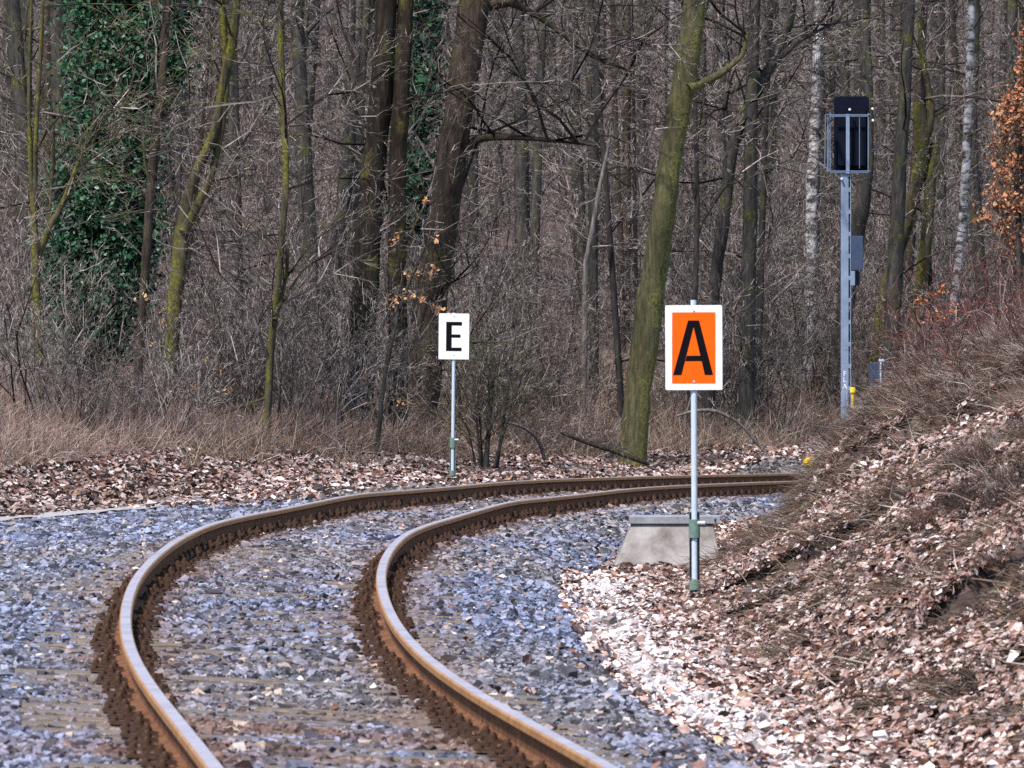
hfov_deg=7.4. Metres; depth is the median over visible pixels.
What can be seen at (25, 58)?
forest tree
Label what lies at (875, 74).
forest tree
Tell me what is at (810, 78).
forest tree
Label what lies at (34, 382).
bare shrub
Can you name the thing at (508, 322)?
bare shrub
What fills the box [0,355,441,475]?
verge grass
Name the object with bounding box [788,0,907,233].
forest tree
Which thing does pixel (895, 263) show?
forest tree
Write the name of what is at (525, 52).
forest tree
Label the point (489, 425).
mossy shrub
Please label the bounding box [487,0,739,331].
forest tree
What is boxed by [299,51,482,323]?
forest tree
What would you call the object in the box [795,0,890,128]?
forest tree
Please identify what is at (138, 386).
bare shrub
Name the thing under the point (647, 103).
forest tree
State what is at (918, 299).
beech sapling
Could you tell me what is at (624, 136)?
forest tree
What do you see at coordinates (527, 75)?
forest tree
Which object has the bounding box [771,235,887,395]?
bare shrub
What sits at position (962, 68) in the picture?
forest tree
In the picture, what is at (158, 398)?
bare shrub
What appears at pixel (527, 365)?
bare shrub
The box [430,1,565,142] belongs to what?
forest tree
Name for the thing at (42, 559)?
ballast gravel
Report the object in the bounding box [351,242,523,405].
bare shrub
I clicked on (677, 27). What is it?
forest tree
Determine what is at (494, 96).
forest tree
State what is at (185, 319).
bare shrub
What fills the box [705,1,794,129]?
forest tree
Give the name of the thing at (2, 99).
forest tree
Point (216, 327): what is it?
bare shrub
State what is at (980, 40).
forest tree
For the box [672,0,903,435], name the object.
forest tree
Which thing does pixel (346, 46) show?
forest tree
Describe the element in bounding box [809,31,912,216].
forest tree
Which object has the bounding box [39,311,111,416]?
bare shrub
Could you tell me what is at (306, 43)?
forest tree
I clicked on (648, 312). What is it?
leaning tree
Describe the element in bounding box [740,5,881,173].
forest tree
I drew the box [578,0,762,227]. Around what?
forest tree
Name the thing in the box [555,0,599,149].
forest tree
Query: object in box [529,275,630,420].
bare shrub
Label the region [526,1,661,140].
forest tree
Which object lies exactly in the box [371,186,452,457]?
beech sapling
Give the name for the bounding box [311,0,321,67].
forest tree
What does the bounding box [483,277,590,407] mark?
bare shrub
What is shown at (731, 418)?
fallen branch
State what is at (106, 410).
bare shrub
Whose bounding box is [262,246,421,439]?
bare shrub
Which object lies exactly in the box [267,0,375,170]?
forest tree
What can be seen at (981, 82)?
forest tree
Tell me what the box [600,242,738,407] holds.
bare shrub
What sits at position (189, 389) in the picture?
bare shrub
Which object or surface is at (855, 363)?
bare shrub
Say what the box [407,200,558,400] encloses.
bare shrub
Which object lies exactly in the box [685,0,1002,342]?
forest tree
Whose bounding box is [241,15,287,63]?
forest tree
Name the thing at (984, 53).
forest tree
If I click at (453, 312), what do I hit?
bare shrub
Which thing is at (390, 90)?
oak tree
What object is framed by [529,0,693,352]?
forest tree
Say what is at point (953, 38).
forest tree
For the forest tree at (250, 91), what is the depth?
239.65 m
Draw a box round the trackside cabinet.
[869,359,888,385]
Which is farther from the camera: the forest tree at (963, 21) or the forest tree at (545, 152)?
the forest tree at (963, 21)
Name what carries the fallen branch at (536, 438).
on the leaf litter
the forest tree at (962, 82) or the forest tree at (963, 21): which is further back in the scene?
the forest tree at (963, 21)
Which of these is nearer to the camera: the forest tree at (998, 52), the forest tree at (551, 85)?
the forest tree at (551, 85)
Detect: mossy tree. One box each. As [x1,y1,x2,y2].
[0,0,263,408]
[758,0,1017,387]
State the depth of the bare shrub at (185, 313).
120.01 m
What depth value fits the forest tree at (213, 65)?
199.37 m
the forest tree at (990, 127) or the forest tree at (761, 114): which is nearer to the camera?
the forest tree at (990, 127)
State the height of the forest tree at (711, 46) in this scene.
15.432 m
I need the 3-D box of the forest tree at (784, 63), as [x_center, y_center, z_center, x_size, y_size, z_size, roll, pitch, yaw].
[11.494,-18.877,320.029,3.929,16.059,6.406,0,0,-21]
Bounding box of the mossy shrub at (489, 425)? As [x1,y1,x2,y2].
[396,253,580,468]
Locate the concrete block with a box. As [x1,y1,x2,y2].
[614,515,719,565]
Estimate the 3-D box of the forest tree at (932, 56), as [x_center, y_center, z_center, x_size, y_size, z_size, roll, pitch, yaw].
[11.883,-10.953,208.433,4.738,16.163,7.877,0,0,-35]
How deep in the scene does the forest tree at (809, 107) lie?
190.88 m
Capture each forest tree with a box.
[0,0,42,177]
[0,0,50,296]
[0,0,88,191]
[0,0,173,265]
[0,0,186,229]
[0,0,257,290]
[0,6,35,86]
[2,38,131,223]
[8,0,288,340]
[14,0,72,244]
[28,0,343,356]
[33,0,324,234]
[39,0,42,142]
[71,0,249,121]
[102,7,388,314]
[138,0,334,216]
[146,94,318,282]
[157,0,228,302]
[160,0,268,254]
[184,7,273,126]
[189,1,313,106]
[190,1,387,338]
[195,3,204,33]
[195,6,365,129]
[196,0,345,202]
[200,2,275,118]
[201,0,479,352]
[206,4,294,152]
[208,2,291,118]
[213,0,373,373]
[225,0,498,350]
[227,0,293,248]
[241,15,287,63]
[248,0,352,263]
[258,1,291,156]
[260,1,330,96]
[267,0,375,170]
[269,0,277,73]
[276,0,312,82]
[287,0,416,290]
[289,0,370,235]
[291,2,456,87]
[292,6,387,253]
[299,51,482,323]
[308,0,512,150]
[309,0,341,132]
[309,0,579,274]
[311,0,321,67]
[324,0,635,329]
[333,6,338,75]
[387,0,657,314]
[395,0,542,262]
[395,1,511,260]
[412,0,648,347]
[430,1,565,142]
[431,19,535,80]
[441,8,558,73]
[442,2,584,156]
[442,7,530,190]
[442,7,537,97]
[443,2,585,213]
[448,0,777,342]
[453,0,582,132]
[479,0,838,425]
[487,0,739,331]
[489,0,619,352]
[492,0,680,320]
[494,0,797,436]
[498,0,639,285]
[499,8,568,117]
[500,0,583,169]
[501,0,606,204]
[506,3,533,99]
[511,0,656,309]
[511,0,712,329]
[524,1,663,229]
[525,5,609,145]
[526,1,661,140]
[528,0,624,173]
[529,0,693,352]
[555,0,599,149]
[555,0,897,415]
[563,0,712,183]
[564,6,693,255]
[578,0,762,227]
[580,0,713,262]
[606,0,635,91]
[608,0,858,254]
[618,0,870,328]
[623,0,763,291]
[631,0,841,324]
[635,0,739,158]
[636,7,761,201]
[638,0,716,167]
[655,0,856,244]
[656,0,679,69]
[659,10,716,97]
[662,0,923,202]
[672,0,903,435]
[674,2,808,243]
[676,0,759,223]
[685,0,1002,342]
[689,1,798,181]
[693,0,829,242]
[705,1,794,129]
[705,1,851,164]
[709,0,853,251]
[716,0,1023,324]
[731,0,980,282]
[732,11,794,111]
[739,0,786,103]
[740,0,1020,343]
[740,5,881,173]
[759,0,888,161]
[770,0,1022,367]
[776,0,893,175]
[776,6,916,311]
[778,0,933,284]
[778,0,965,278]
[779,0,957,190]
[779,1,910,270]
[781,0,916,113]
[783,0,990,184]
[784,0,871,131]
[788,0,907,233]
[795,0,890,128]
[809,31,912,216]
[816,0,1006,361]
[825,0,994,189]
[848,0,991,218]
[848,5,990,122]
[850,0,887,163]
[852,1,928,170]
[871,0,963,151]
[873,0,1023,260]
[873,0,1023,288]
[874,0,1006,293]
[876,1,999,106]
[885,0,996,157]
[887,13,1022,229]
[902,0,988,236]
[909,0,1022,300]
[912,1,1018,192]
[913,1,998,205]
[913,2,1023,86]
[917,0,991,106]
[917,8,997,126]
[928,0,996,199]
[934,0,1023,177]
[936,0,1023,249]
[941,0,1023,295]
[942,66,1011,166]
[945,1,1017,178]
[945,1,1023,245]
[949,0,1023,97]
[955,4,1023,309]
[964,1,1019,157]
[979,0,998,123]
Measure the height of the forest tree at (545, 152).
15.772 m
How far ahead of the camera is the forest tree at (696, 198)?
132.66 m
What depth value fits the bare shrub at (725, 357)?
140.97 m
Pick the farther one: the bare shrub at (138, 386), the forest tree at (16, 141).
the forest tree at (16, 141)
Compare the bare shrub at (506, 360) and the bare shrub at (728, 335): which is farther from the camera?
the bare shrub at (728, 335)
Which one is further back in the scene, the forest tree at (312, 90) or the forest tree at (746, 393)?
the forest tree at (312, 90)
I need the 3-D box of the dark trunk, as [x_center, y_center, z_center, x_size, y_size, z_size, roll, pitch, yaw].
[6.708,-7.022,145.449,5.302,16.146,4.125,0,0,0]
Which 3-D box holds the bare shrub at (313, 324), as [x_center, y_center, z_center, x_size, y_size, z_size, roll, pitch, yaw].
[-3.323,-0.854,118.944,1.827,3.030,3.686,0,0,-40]
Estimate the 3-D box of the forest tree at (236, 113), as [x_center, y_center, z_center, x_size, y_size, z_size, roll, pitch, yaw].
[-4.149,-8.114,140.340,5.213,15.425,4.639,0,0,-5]
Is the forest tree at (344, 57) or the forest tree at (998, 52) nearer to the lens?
the forest tree at (344, 57)
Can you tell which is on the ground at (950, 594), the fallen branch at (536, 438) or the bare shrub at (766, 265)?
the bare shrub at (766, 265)
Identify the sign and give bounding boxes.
[438,313,468,477]
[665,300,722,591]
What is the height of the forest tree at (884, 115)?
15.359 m
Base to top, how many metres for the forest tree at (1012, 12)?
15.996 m
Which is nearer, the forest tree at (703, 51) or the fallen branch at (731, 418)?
the fallen branch at (731, 418)
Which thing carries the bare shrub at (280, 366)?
on the ground at (950, 594)
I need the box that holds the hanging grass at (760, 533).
[674,316,1023,764]
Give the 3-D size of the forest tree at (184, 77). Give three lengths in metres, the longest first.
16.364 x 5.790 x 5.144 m
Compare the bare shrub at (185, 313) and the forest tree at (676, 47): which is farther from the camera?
the forest tree at (676, 47)
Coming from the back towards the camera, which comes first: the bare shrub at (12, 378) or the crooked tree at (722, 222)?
the crooked tree at (722, 222)
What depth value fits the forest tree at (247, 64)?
207.50 m
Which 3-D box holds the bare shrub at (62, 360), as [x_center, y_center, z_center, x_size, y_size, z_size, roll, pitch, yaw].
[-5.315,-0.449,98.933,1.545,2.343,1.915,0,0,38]
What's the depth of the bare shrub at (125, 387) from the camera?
103.88 m
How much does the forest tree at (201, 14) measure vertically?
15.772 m
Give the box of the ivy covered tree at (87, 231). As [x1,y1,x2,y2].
[0,0,330,394]
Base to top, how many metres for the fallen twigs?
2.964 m
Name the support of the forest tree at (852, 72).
on the ground at (950, 594)
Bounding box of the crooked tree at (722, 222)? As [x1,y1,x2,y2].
[519,0,964,426]
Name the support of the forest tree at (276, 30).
on the ground at (950, 594)
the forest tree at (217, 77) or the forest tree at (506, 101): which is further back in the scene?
the forest tree at (506, 101)
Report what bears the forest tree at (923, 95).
on the ground at (950, 594)
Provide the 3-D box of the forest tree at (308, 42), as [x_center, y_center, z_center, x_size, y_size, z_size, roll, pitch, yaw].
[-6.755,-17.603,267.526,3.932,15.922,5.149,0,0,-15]
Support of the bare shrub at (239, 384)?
on the ground at (950, 594)
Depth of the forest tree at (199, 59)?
219.33 m
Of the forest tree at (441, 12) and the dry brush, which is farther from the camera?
the forest tree at (441, 12)
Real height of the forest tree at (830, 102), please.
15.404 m
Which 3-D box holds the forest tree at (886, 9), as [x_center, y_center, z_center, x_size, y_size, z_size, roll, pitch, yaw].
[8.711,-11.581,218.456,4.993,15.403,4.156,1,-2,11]
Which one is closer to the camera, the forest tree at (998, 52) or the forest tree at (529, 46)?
the forest tree at (998, 52)
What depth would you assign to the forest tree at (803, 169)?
143.60 m
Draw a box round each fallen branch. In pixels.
[505,399,585,460]
[538,402,649,467]
[676,389,796,452]
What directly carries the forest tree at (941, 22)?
on the ground at (950, 594)
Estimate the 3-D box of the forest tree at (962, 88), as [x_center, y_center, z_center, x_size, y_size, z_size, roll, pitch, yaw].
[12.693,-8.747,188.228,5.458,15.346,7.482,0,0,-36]
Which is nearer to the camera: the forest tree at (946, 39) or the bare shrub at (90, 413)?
the bare shrub at (90, 413)
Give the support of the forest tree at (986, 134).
on the ground at (950, 594)
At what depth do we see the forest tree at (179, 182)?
131.68 m
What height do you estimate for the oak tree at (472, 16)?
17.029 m
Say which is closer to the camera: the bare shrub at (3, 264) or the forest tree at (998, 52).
the bare shrub at (3, 264)
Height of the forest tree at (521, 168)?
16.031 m
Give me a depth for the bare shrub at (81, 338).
101.63 m
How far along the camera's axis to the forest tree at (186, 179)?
148.54 m
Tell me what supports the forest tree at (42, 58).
on the ground at (950, 594)
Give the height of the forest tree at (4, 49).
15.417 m
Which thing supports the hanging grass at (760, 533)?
on the ground at (950, 594)
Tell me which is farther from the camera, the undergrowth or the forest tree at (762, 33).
the forest tree at (762, 33)
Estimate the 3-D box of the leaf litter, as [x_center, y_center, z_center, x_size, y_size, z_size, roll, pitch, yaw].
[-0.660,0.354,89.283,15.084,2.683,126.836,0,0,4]
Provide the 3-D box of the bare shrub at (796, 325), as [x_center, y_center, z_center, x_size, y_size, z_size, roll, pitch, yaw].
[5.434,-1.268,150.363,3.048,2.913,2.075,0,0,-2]
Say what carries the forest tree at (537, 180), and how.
on the ground at (950, 594)
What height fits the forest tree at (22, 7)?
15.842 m
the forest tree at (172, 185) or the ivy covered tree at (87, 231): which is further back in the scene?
the forest tree at (172, 185)
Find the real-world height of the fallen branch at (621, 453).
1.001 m
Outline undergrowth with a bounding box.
[0,0,1023,439]
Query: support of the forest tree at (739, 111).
on the ground at (950, 594)
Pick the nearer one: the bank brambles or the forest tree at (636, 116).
the bank brambles
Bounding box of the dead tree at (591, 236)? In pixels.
[535,112,654,426]
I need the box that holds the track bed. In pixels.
[263,464,750,495]
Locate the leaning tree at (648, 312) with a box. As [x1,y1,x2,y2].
[513,0,845,466]
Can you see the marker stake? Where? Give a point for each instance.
(853, 390)
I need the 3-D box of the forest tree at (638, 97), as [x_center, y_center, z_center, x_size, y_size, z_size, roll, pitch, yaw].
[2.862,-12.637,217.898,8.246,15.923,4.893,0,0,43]
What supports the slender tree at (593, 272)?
on the ground at (950, 594)
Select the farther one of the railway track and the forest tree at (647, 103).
the forest tree at (647, 103)
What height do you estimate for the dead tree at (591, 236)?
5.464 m
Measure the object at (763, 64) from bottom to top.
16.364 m
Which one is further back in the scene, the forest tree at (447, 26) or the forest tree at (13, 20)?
the forest tree at (447, 26)
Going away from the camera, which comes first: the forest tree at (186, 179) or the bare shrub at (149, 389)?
the bare shrub at (149, 389)
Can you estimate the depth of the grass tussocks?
63.25 m
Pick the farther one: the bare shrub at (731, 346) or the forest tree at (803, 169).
the forest tree at (803, 169)
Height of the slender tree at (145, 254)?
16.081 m
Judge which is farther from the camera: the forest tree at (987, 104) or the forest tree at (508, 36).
the forest tree at (508, 36)
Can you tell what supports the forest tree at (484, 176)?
on the ground at (950, 594)
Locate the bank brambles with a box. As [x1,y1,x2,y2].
[818,195,1023,441]
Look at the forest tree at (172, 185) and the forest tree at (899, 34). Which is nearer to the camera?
the forest tree at (172, 185)
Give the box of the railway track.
[15,473,806,767]
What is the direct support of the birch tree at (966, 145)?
on the ground at (950, 594)
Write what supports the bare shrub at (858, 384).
on the ground at (950, 594)
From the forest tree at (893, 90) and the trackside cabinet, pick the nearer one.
the trackside cabinet
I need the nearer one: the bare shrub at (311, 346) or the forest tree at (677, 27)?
the bare shrub at (311, 346)
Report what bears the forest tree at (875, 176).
on the ground at (950, 594)
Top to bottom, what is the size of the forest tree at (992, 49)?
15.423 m
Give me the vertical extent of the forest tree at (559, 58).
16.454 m
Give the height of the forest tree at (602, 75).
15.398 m
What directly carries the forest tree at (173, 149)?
on the ground at (950, 594)
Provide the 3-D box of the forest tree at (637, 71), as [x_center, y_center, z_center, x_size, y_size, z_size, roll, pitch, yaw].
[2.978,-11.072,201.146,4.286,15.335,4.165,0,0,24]
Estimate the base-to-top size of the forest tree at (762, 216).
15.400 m
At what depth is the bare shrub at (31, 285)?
108.40 m
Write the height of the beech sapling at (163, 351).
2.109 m
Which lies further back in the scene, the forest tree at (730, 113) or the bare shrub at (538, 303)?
the forest tree at (730, 113)
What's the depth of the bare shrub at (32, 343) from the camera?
103.88 m
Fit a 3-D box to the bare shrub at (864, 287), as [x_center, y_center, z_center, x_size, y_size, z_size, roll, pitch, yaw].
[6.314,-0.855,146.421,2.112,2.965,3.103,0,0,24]
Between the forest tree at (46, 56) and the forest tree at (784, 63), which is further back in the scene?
the forest tree at (784, 63)
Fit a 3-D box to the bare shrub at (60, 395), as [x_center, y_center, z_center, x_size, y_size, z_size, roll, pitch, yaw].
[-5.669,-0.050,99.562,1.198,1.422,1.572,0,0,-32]
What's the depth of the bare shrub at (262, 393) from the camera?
110.72 m
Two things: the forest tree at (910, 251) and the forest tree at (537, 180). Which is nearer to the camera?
the forest tree at (537, 180)
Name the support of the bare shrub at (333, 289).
on the ground at (950, 594)
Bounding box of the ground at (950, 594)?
[0,0,1023,745]
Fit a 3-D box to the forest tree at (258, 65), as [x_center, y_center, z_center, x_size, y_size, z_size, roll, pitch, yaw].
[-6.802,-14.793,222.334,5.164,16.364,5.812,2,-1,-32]
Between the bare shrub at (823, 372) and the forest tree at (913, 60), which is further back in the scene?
the forest tree at (913, 60)
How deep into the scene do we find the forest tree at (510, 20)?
261.68 m
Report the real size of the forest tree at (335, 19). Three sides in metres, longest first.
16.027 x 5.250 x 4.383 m
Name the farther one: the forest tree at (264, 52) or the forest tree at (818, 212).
the forest tree at (264, 52)
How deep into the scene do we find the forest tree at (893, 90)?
225.19 m
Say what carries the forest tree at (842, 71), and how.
on the ground at (950, 594)
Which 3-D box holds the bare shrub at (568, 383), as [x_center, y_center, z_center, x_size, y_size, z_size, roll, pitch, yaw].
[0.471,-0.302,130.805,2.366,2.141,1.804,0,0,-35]
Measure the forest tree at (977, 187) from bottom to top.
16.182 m
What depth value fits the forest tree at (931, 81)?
231.93 m
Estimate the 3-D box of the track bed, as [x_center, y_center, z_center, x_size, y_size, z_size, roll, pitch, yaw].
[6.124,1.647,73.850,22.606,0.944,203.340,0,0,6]
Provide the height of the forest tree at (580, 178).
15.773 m
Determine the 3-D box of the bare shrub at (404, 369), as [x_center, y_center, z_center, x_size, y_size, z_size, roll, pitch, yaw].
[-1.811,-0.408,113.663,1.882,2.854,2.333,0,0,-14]
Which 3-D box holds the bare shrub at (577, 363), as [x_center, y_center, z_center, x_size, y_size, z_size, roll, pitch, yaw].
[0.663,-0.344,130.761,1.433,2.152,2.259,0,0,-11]
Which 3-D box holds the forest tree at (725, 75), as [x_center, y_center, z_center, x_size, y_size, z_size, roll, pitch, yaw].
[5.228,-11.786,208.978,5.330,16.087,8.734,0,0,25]
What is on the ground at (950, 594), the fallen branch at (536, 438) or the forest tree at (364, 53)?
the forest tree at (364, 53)
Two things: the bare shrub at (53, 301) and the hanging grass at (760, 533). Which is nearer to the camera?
the hanging grass at (760, 533)
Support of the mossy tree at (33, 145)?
on the ground at (950, 594)
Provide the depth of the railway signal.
87.95 m
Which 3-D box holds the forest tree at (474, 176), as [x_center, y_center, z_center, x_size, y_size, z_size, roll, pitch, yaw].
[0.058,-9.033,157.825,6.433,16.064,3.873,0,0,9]
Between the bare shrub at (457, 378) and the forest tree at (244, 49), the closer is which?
the bare shrub at (457, 378)
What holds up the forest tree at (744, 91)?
on the ground at (950, 594)
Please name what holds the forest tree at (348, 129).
on the ground at (950, 594)
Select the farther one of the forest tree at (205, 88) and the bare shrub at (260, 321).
the forest tree at (205, 88)
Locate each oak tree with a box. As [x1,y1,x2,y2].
[163,0,611,431]
[260,0,821,451]
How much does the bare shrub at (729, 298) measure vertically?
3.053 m
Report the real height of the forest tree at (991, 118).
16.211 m
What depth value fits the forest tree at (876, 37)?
258.64 m
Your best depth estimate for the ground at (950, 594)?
176.69 m
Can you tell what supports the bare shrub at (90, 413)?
on the ground at (950, 594)
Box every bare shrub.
[0,132,144,418]
[0,197,97,390]
[0,209,120,391]
[0,217,96,391]
[0,259,151,429]
[0,269,96,396]
[0,297,78,417]
[3,324,117,428]
[29,245,171,415]
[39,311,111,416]
[51,278,245,447]
[68,376,130,435]
[78,328,148,430]
[87,307,183,426]
[91,359,160,417]
[104,349,187,424]
[113,352,200,427]
[126,262,260,393]
[130,315,260,423]
[135,259,272,383]
[147,186,333,407]
[150,230,301,407]
[162,214,405,440]
[168,304,263,419]
[184,233,335,400]
[206,312,310,413]
[210,232,388,411]
[222,314,335,413]
[229,239,390,416]
[237,288,403,420]
[245,222,417,397]
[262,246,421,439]
[270,208,411,397]
[294,234,506,388]
[296,289,446,432]
[324,259,447,444]
[326,280,495,395]
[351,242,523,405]
[380,326,496,411]
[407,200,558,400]
[408,284,522,434]
[440,244,550,412]
[441,265,550,413]
[454,188,630,413]
[457,230,588,415]
[467,323,565,427]
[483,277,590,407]
[504,302,622,426]
[506,298,603,420]
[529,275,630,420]
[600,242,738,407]
[653,282,789,429]
[655,287,778,410]
[659,264,767,399]
[660,206,913,408]
[660,281,822,419]
[664,267,779,376]
[664,293,779,420]
[668,255,797,399]
[682,209,840,375]
[724,277,831,439]
[762,242,867,390]
[762,287,879,409]
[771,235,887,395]
[802,281,909,407]
[807,268,923,391]
[811,331,879,407]
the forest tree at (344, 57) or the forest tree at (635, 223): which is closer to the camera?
the forest tree at (635, 223)
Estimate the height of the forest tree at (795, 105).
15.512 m
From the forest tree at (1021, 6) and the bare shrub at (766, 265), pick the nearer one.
the bare shrub at (766, 265)
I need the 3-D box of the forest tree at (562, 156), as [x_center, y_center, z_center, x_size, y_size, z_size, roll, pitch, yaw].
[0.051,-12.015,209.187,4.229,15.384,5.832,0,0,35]
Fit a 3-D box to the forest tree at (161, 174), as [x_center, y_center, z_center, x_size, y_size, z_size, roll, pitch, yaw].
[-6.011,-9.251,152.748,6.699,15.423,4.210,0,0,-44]
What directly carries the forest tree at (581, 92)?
on the ground at (950, 594)
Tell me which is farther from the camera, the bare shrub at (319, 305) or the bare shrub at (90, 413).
the bare shrub at (319, 305)
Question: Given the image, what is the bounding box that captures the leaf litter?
[0,329,1023,767]
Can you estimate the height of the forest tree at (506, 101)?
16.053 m
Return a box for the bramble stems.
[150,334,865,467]
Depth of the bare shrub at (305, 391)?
113.10 m
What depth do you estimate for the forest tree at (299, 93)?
130.40 m
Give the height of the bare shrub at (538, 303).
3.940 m
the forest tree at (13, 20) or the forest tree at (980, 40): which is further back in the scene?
the forest tree at (980, 40)
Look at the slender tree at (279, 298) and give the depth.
106.93 m
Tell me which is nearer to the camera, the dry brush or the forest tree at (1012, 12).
the dry brush
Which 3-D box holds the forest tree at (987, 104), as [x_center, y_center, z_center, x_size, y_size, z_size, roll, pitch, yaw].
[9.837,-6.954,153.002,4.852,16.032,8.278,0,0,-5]
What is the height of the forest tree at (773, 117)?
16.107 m
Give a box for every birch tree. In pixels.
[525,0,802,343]
[707,0,879,393]
[819,0,1008,325]
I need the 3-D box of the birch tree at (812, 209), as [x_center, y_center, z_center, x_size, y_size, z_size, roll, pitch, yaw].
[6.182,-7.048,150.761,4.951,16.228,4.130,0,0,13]
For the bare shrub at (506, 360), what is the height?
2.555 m
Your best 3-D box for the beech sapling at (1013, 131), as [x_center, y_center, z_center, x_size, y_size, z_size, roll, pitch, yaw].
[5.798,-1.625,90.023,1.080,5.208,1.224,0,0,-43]
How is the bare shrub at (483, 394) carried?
on the ground at (950, 594)
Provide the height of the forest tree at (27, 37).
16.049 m
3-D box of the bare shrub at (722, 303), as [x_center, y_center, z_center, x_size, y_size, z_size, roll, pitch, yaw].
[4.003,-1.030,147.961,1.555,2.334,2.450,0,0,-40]
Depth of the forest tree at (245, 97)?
231.61 m
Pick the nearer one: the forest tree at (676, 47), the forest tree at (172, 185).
the forest tree at (172, 185)
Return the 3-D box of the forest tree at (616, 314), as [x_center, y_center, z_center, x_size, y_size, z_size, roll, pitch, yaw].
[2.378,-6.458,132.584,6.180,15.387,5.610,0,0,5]
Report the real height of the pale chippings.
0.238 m
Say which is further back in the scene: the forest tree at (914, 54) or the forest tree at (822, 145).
the forest tree at (914, 54)
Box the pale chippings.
[581,576,927,767]
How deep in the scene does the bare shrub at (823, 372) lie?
144.45 m
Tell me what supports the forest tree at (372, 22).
on the ground at (950, 594)
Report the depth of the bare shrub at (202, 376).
107.57 m
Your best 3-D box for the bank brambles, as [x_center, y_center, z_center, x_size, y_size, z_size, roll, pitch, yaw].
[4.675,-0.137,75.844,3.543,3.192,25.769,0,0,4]
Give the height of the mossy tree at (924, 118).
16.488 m
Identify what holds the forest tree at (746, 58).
on the ground at (950, 594)
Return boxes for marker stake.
[850,387,855,413]
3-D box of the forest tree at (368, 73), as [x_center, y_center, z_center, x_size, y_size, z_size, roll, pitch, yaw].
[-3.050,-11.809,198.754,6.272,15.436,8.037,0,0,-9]
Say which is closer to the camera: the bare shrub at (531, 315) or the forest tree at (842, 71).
the bare shrub at (531, 315)
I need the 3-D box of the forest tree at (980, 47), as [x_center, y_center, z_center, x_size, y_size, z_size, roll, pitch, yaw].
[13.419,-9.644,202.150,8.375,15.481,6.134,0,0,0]
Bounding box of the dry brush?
[813,309,1023,480]
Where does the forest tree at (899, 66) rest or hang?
on the ground at (950, 594)
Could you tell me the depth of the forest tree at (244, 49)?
216.99 m
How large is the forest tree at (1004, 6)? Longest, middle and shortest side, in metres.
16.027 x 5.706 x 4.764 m
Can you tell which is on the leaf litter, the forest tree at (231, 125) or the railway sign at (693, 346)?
the railway sign at (693, 346)
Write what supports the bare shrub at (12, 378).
on the ground at (950, 594)
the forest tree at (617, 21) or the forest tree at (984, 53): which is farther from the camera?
the forest tree at (984, 53)
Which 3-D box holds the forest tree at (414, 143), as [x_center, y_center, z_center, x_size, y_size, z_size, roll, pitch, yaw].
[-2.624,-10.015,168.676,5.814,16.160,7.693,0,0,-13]
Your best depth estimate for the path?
82.19 m
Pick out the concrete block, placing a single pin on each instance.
(650, 539)
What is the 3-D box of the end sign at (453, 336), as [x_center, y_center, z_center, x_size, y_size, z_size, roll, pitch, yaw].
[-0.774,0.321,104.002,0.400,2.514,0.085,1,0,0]
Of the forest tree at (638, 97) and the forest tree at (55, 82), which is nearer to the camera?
the forest tree at (55, 82)
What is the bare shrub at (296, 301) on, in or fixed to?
on the ground at (950, 594)
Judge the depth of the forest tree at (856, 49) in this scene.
188.59 m
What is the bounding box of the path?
[0,496,200,520]
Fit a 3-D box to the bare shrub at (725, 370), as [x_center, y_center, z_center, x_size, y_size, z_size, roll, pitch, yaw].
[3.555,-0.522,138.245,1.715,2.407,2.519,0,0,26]
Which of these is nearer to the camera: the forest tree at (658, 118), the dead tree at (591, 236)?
the dead tree at (591, 236)
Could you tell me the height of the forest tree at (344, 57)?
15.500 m
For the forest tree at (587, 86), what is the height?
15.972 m
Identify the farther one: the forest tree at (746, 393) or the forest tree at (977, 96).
the forest tree at (977, 96)
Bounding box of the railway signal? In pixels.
[824,96,873,420]
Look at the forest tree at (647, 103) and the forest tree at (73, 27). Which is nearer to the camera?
the forest tree at (73, 27)
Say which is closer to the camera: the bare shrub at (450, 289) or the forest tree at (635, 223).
the bare shrub at (450, 289)
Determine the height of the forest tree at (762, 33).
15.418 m
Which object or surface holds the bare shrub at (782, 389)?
on the ground at (950, 594)
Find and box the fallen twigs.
[654,306,1023,767]
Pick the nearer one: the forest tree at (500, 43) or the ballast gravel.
the ballast gravel
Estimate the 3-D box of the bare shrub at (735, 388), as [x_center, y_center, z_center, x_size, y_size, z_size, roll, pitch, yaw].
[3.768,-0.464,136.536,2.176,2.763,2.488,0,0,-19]
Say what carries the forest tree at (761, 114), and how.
on the ground at (950, 594)
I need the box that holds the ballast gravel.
[0,457,810,767]
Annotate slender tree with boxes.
[11,0,356,407]
[92,0,509,439]
[565,0,630,399]
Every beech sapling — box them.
[134,285,263,423]
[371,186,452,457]
[877,271,974,374]
[955,20,1023,309]
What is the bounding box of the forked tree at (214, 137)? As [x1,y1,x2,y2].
[38,0,392,407]
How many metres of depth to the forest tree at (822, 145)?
176.86 m
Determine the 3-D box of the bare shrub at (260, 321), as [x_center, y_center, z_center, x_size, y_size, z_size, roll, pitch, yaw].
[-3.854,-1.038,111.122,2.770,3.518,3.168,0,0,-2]
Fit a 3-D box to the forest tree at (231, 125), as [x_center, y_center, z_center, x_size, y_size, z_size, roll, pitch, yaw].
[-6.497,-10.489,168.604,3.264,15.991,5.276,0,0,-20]
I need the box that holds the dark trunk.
[737,0,1023,414]
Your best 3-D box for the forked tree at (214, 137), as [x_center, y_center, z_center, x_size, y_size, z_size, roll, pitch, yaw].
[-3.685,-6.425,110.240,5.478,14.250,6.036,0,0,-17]
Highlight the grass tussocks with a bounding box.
[797,301,1023,577]

